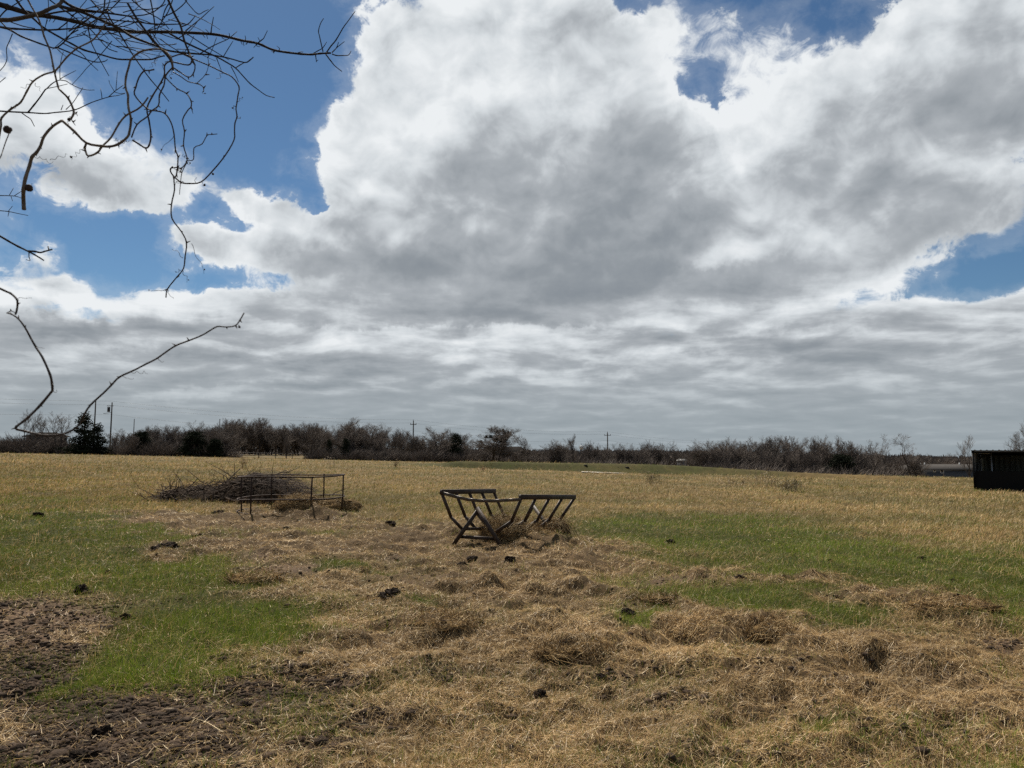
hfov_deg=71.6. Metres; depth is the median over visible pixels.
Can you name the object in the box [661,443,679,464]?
bare tree
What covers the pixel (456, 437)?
cedar tree
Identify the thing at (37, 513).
mud clod
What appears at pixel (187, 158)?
thorny vine
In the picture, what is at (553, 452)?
bare tree
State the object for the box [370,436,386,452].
bare tree
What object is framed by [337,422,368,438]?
bare tree
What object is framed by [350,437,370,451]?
bare tree
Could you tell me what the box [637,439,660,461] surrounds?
bare tree
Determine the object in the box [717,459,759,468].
thicket
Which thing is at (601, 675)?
mud clod
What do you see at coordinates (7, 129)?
seed stalk
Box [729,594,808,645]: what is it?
hay heap
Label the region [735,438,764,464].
bare tree
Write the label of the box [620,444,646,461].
bare tree
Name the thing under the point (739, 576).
mud clod
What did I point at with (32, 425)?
bare tree
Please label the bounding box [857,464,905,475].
thicket
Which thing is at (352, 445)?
bare tree
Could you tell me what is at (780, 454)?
bare tree
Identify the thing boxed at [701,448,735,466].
bare tree
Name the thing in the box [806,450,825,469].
bare tree
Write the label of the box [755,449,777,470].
bare tree
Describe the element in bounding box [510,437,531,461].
bare tree
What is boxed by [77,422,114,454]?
cedar tree
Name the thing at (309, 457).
thicket
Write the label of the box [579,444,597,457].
bare tree
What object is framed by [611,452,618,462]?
bare tree
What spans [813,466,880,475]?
thicket
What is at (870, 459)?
bare tree
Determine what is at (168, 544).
mud clod
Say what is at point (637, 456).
bare tree
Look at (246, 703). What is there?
mud clod
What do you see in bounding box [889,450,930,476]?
bare tree
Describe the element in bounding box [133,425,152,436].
bare tree
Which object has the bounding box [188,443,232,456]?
thicket
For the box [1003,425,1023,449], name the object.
bare tree
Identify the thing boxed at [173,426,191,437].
bare tree
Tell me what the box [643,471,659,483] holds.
dry weed
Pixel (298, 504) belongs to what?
hay heap
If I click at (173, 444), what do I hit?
thicket
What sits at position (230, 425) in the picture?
bare tree
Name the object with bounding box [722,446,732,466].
bare tree
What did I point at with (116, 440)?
bare tree
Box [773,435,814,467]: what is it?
bare tree
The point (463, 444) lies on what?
bare tree
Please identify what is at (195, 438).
cedar tree
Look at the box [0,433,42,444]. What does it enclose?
thicket
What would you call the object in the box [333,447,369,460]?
thicket
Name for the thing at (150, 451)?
thicket
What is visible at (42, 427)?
bare tree
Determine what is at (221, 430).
bare tree
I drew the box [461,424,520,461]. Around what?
bare tree
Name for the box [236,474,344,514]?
ring feeder
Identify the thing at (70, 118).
thorny vine
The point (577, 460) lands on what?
thicket
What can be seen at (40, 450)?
thicket
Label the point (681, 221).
sky
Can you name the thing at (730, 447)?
bare tree
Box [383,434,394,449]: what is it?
bare tree
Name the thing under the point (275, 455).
wire fence
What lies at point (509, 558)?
mud clod
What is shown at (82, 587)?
mud clod
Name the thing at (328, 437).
bare tree
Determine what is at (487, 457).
thicket
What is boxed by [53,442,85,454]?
thicket
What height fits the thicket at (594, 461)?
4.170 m
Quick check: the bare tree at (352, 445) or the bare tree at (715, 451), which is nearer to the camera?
the bare tree at (715, 451)
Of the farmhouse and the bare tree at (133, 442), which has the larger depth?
the farmhouse
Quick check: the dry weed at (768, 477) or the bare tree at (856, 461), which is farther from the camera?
the bare tree at (856, 461)
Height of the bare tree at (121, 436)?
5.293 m
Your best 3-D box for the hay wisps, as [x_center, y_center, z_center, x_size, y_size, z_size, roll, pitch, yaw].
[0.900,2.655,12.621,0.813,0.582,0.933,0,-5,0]
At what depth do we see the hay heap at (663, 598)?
7.39 m
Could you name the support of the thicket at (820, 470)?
on the ground at (318, 515)
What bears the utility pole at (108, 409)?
on the ground at (318, 515)
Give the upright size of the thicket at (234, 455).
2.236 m
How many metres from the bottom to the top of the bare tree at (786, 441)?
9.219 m
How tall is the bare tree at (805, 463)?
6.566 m
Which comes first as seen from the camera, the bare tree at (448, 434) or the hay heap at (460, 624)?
the hay heap at (460, 624)
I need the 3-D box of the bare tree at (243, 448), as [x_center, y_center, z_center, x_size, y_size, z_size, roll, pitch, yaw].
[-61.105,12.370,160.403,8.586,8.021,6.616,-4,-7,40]
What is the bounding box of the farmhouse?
[25,432,69,443]
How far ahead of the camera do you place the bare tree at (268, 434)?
169.06 m
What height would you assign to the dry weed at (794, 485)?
0.689 m
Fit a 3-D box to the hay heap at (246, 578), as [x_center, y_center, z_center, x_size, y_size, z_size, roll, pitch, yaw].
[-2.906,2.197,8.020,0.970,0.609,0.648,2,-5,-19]
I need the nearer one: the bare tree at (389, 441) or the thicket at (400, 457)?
the thicket at (400, 457)
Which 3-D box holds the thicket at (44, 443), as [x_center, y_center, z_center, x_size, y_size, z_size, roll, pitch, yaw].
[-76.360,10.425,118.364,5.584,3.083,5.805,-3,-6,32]
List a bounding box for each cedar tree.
[53,411,112,454]
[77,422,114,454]
[131,431,152,450]
[172,431,211,456]
[201,438,227,457]
[326,439,332,454]
[340,437,352,453]
[447,431,464,454]
[692,451,711,466]
[825,453,858,472]
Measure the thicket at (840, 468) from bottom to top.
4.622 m
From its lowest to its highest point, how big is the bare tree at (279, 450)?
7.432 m
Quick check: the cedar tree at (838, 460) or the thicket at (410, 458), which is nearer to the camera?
the cedar tree at (838, 460)
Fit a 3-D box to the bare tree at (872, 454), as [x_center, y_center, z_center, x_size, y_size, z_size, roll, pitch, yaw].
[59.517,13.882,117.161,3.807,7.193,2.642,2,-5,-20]
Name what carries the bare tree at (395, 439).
on the ground at (318, 515)
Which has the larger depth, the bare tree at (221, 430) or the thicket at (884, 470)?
the bare tree at (221, 430)
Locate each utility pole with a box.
[94,401,95,422]
[103,402,112,445]
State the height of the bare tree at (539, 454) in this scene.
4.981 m
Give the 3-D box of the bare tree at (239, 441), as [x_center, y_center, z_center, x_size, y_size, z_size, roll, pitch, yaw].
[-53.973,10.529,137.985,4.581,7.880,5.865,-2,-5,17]
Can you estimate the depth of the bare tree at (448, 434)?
132.39 m
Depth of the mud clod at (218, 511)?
15.59 m
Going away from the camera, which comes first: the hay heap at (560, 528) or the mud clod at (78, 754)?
the mud clod at (78, 754)
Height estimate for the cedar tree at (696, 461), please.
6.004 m
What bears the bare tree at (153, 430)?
on the ground at (318, 515)
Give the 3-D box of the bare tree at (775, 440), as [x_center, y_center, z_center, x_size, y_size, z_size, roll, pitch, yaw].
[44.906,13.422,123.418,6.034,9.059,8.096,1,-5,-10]
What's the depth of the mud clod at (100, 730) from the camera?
3.81 m
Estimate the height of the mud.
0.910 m
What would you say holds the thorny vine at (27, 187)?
hanging from the overhanging tree at (76, 10)
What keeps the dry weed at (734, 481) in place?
on the ground at (318, 515)
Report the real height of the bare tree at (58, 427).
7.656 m
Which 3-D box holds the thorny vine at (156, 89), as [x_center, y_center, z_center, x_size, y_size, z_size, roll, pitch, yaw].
[-1.464,-1.218,3.079,0.326,0.493,0.144,0,-5,0]
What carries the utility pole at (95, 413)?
on the ground at (318, 515)
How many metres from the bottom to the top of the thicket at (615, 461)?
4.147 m
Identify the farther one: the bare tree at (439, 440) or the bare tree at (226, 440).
the bare tree at (439, 440)
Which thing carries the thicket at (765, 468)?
on the ground at (318, 515)
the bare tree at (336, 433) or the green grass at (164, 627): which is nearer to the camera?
the green grass at (164, 627)
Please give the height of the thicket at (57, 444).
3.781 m
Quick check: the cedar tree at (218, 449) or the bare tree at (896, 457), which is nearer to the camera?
the cedar tree at (218, 449)
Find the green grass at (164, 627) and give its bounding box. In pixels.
[0,453,1023,767]
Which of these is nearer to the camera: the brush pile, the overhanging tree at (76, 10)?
the overhanging tree at (76, 10)
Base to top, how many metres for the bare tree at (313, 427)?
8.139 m
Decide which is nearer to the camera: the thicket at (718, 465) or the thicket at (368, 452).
the thicket at (718, 465)
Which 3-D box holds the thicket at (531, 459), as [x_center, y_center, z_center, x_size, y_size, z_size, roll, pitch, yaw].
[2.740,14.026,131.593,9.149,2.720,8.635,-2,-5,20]
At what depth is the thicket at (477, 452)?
127.05 m
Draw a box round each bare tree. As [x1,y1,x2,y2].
[20,409,43,440]
[32,417,51,443]
[36,413,74,452]
[102,433,121,449]
[110,429,132,446]
[126,435,139,455]
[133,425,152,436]
[147,426,164,444]
[149,430,159,439]
[152,424,168,437]
[162,425,179,444]
[167,430,186,442]
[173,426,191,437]
[184,421,211,439]
[201,425,225,442]
[201,428,223,449]
[209,422,229,445]
[212,423,237,442]
[217,431,236,449]
[222,426,240,448]
[223,420,240,433]
[224,421,246,449]
[230,419,246,450]
[234,421,259,453]
[239,417,269,454]
[243,422,266,454]
[255,418,273,454]
[257,425,284,454]
[258,428,273,454]
[262,423,297,451]
[270,426,291,454]
[272,425,298,454]
[282,437,290,458]
[284,423,304,454]
[291,422,322,455]
[295,423,326,452]
[296,429,310,453]
[305,422,329,446]
[314,431,334,450]
[325,432,341,449]
[329,425,347,449]
[334,417,371,447]
[336,425,354,447]
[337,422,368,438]
[343,422,368,447]
[343,437,357,450]
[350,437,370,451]
[360,422,392,449]
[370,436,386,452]
[381,430,390,451]
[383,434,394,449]
[388,429,400,450]
[388,433,407,452]
[392,427,410,451]
[400,431,423,451]
[408,436,426,454]
[415,426,456,452]
[425,428,448,449]
[445,429,457,452]
[450,436,466,451]
[460,433,474,451]
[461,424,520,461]
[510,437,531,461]
[534,449,546,459]
[539,439,576,462]
[566,435,575,460]
[577,440,602,461]
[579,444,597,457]
[598,445,613,462]
[611,444,633,463]
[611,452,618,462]
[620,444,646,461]
[629,446,654,464]
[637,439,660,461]
[647,445,665,464]
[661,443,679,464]
[672,450,686,464]
[680,439,722,467]
[694,441,727,466]
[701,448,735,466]
[711,436,740,454]
[711,446,743,467]
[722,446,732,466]
[728,444,756,467]
[734,452,758,467]
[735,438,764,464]
[750,442,774,467]
[752,436,783,461]
[755,446,782,469]
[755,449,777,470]
[758,436,788,465]
[767,436,797,458]
[770,450,799,471]
[771,448,786,462]
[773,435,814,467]
[785,444,809,468]
[787,437,817,469]
[799,450,818,471]
[805,436,827,469]
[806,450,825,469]
[808,436,837,468]
[816,441,869,467]
[827,436,846,463]
[842,444,887,471]
[857,445,886,473]
[864,434,890,474]
[864,447,882,469]
[877,445,894,471]
[888,454,899,473]
[889,433,914,475]
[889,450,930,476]
[929,453,956,463]
[956,435,973,476]
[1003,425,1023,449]
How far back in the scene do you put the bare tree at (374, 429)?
130.37 m
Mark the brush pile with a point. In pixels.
(227, 490)
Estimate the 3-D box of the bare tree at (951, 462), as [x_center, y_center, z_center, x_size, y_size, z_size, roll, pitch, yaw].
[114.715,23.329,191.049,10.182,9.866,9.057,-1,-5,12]
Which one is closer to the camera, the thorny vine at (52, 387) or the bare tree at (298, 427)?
the thorny vine at (52, 387)
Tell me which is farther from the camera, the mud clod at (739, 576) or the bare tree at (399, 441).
the bare tree at (399, 441)
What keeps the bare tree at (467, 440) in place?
on the ground at (318, 515)
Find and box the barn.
[482,447,530,457]
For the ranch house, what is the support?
on the ground at (318, 515)
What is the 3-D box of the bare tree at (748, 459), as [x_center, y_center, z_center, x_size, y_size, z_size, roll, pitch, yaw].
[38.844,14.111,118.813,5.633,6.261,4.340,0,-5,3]
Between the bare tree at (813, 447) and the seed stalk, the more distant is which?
the bare tree at (813, 447)
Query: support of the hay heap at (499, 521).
in the cradle hay feeder at (478, 512)
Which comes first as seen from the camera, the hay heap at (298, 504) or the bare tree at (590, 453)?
the hay heap at (298, 504)
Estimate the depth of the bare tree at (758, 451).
124.63 m
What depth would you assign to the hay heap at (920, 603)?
7.30 m
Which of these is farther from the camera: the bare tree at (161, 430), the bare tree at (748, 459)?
the bare tree at (161, 430)
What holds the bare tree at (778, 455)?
on the ground at (318, 515)
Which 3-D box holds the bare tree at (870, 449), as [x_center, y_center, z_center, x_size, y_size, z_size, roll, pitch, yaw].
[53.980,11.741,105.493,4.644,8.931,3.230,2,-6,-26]
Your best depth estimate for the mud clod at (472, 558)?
10.15 m
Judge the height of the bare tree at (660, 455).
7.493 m
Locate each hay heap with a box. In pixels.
[214,556,288,584]
[268,484,332,510]
[319,492,363,510]
[383,588,490,636]
[465,498,536,543]
[473,504,567,541]
[510,615,626,666]
[526,478,580,535]
[618,570,686,606]
[659,601,773,645]
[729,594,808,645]
[893,576,1015,615]
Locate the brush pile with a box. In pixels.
[115,459,348,505]
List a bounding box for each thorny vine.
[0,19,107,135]
[0,287,244,437]
[21,48,173,209]
[27,0,77,125]
[131,50,210,151]
[133,68,204,297]
[165,76,215,194]
[170,55,242,185]
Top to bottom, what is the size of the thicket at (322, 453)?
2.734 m
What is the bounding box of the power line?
[115,401,369,419]
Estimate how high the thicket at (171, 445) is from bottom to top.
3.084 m
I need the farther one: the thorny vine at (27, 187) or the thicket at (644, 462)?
the thicket at (644, 462)
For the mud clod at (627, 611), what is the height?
0.091 m
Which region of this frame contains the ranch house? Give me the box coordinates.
[891,463,972,477]
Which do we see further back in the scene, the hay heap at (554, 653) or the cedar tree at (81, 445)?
the cedar tree at (81, 445)
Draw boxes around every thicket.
[0,431,49,452]
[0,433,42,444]
[0,441,26,452]
[6,440,52,453]
[35,436,73,452]
[38,438,68,453]
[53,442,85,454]
[104,441,133,455]
[133,439,181,455]
[150,440,183,454]
[160,440,201,456]
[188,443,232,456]
[198,442,240,456]
[223,447,242,457]
[302,453,321,459]
[309,445,343,459]
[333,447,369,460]
[351,445,377,455]
[358,447,397,460]
[382,447,408,460]
[403,447,437,461]
[408,446,450,461]
[437,454,455,461]
[445,452,469,461]
[447,450,484,461]
[464,448,491,461]
[469,451,498,461]
[490,456,510,461]
[508,454,546,462]
[555,455,597,462]
[570,454,611,463]
[602,458,630,463]
[614,455,673,464]
[699,458,754,468]
[700,459,741,468]
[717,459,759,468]
[718,461,779,470]
[734,462,786,471]
[753,463,810,471]
[771,465,820,472]
[784,464,836,473]
[800,462,880,474]
[801,466,846,473]
[802,462,855,472]
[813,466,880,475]
[856,462,913,475]
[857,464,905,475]
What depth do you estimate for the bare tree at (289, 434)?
162.17 m
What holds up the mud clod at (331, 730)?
on the ground at (318, 515)
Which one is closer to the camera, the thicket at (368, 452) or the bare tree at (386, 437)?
the thicket at (368, 452)
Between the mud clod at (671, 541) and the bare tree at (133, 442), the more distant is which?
the bare tree at (133, 442)
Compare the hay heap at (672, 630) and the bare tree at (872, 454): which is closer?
the hay heap at (672, 630)
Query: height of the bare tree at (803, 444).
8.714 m
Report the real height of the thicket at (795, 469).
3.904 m
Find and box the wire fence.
[236,452,308,458]
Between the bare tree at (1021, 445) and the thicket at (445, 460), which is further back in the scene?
the thicket at (445, 460)
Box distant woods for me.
[239,448,969,474]
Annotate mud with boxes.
[0,511,1023,767]
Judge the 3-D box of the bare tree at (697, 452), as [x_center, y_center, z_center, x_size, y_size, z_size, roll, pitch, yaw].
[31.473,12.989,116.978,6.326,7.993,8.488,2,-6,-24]
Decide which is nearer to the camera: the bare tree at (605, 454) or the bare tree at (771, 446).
the bare tree at (771, 446)
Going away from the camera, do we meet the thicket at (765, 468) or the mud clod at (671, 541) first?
the mud clod at (671, 541)
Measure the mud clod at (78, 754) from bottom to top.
0.055 m
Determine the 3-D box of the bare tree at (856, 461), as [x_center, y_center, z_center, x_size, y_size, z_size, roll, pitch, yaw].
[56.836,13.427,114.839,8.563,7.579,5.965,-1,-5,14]
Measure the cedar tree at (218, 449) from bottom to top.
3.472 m
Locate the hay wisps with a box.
[541,516,583,537]
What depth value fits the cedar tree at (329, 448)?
125.34 m
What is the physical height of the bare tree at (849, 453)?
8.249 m
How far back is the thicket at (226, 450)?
120.11 m
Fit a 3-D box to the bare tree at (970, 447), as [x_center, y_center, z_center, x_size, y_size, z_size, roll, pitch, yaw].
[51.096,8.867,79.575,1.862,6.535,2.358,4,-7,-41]
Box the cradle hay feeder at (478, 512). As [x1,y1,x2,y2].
[440,489,575,545]
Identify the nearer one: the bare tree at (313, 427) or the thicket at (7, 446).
the thicket at (7, 446)
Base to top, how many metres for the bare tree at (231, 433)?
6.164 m
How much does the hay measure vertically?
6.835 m
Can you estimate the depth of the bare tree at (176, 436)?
130.89 m
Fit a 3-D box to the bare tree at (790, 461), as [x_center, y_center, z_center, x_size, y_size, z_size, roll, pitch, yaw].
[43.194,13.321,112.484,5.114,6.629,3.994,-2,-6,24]
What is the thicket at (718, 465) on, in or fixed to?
on the ground at (318, 515)
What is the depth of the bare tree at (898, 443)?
105.80 m
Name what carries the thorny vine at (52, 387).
hanging from the overhanging tree at (76, 10)
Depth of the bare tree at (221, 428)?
128.78 m
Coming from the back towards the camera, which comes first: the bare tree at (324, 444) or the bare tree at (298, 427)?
the bare tree at (298, 427)
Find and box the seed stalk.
[0,125,11,157]
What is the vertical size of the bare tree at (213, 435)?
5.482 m
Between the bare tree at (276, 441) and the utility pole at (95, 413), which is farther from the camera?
the bare tree at (276, 441)
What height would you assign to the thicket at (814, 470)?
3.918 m
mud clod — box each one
[31,512,44,516]
[60,749,98,762]
[71,583,89,593]
[90,724,112,738]
[119,613,131,619]
[150,542,181,551]
[211,510,223,513]
[239,700,252,707]
[318,729,334,734]
[378,587,400,598]
[386,520,395,526]
[457,562,466,566]
[466,555,477,560]
[504,556,515,562]
[532,688,547,700]
[592,673,607,680]
[620,607,635,617]
[665,539,675,543]
[734,574,746,578]
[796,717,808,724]
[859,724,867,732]
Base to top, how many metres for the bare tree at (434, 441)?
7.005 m
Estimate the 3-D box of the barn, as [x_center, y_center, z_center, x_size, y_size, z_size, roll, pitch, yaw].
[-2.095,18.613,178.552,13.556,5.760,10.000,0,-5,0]
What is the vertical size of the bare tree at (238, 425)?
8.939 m
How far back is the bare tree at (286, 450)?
121.47 m
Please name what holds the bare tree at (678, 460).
on the ground at (318, 515)
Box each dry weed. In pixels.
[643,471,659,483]
[712,476,746,487]
[746,468,786,488]
[774,478,809,492]
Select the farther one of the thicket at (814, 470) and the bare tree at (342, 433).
the bare tree at (342, 433)
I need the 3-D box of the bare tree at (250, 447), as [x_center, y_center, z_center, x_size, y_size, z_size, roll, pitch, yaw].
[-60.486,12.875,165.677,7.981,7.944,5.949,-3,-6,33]
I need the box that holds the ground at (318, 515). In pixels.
[0,453,1023,767]
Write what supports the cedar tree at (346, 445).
on the ground at (318, 515)
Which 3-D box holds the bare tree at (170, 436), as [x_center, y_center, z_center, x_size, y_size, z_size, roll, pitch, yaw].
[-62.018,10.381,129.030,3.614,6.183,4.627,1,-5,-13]
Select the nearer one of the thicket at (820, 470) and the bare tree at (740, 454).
the thicket at (820, 470)
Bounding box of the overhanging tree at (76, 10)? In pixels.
[0,0,354,260]
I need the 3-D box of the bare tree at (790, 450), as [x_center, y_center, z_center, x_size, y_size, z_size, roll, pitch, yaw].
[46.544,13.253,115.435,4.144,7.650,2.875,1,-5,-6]
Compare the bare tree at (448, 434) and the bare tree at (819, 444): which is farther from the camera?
the bare tree at (448, 434)
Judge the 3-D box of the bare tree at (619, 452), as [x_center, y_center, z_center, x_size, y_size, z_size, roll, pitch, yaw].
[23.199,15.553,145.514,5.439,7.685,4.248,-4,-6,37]
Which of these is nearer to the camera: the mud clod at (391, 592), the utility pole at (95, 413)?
the mud clod at (391, 592)
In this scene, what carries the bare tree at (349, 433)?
on the ground at (318, 515)
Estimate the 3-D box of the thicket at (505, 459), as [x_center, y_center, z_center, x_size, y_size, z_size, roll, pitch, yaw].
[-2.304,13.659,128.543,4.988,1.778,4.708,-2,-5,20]
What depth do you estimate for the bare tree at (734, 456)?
118.04 m
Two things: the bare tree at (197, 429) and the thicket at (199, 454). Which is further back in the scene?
the bare tree at (197, 429)
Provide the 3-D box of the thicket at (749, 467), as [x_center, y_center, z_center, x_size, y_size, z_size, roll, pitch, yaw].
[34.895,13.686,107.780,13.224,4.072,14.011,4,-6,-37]
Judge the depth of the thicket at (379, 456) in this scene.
121.58 m
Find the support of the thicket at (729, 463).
on the ground at (318, 515)
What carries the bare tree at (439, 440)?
on the ground at (318, 515)
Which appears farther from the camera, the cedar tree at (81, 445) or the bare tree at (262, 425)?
the bare tree at (262, 425)
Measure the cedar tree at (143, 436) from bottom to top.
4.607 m
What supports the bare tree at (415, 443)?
on the ground at (318, 515)
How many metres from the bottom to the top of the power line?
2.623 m
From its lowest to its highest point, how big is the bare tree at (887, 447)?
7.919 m
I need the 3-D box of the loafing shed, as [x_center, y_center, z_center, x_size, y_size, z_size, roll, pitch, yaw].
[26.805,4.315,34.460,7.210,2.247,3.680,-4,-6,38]
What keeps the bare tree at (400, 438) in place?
on the ground at (318, 515)
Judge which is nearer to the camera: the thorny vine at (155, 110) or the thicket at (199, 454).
the thorny vine at (155, 110)
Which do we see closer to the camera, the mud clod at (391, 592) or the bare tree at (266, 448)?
the mud clod at (391, 592)
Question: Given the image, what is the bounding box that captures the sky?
[0,0,1023,457]
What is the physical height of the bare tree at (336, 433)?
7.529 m
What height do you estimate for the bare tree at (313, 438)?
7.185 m
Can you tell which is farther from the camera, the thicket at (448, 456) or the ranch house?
the ranch house
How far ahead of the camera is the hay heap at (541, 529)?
12.28 m
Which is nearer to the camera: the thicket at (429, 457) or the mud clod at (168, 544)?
the mud clod at (168, 544)
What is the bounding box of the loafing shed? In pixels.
[971,450,1023,491]
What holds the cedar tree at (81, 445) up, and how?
on the ground at (318, 515)
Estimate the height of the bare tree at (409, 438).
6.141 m
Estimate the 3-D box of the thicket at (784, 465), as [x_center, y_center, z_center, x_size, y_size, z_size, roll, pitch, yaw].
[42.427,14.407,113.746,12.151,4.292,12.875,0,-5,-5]
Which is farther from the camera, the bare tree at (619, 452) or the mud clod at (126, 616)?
the bare tree at (619, 452)
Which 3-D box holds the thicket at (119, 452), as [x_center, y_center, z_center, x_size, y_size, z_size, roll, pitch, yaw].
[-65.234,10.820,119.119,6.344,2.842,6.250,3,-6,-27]
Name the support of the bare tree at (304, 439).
on the ground at (318, 515)
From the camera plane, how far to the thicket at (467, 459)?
122.92 m
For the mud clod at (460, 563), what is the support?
on the ground at (318, 515)
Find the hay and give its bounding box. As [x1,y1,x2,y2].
[0,479,1023,767]
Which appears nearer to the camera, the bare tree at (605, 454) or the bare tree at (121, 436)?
the bare tree at (121, 436)
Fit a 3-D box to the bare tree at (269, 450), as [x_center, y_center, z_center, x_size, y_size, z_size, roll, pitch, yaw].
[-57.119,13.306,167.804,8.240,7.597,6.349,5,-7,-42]
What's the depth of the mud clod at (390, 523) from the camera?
13.80 m
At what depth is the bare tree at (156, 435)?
130.06 m
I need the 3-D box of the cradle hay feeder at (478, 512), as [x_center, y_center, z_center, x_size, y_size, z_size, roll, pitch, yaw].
[0.009,2.319,12.214,1.406,1.077,2.335,-3,-6,30]
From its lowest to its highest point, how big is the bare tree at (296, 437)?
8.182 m
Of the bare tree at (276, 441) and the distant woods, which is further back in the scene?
the distant woods
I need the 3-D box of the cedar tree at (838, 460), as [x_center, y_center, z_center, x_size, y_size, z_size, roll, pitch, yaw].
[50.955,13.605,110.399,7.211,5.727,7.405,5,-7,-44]
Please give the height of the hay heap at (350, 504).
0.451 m
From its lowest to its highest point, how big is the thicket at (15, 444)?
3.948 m
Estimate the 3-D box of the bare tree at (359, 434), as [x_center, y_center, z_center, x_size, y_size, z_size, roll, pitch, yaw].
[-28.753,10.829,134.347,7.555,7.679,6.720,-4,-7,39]
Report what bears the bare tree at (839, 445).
on the ground at (318, 515)
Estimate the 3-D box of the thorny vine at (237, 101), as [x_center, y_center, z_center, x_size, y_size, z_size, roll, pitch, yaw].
[-1.429,-1.239,3.323,0.333,0.645,0.028,0,-5,0]
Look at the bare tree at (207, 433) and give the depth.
126.06 m
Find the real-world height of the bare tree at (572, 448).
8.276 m

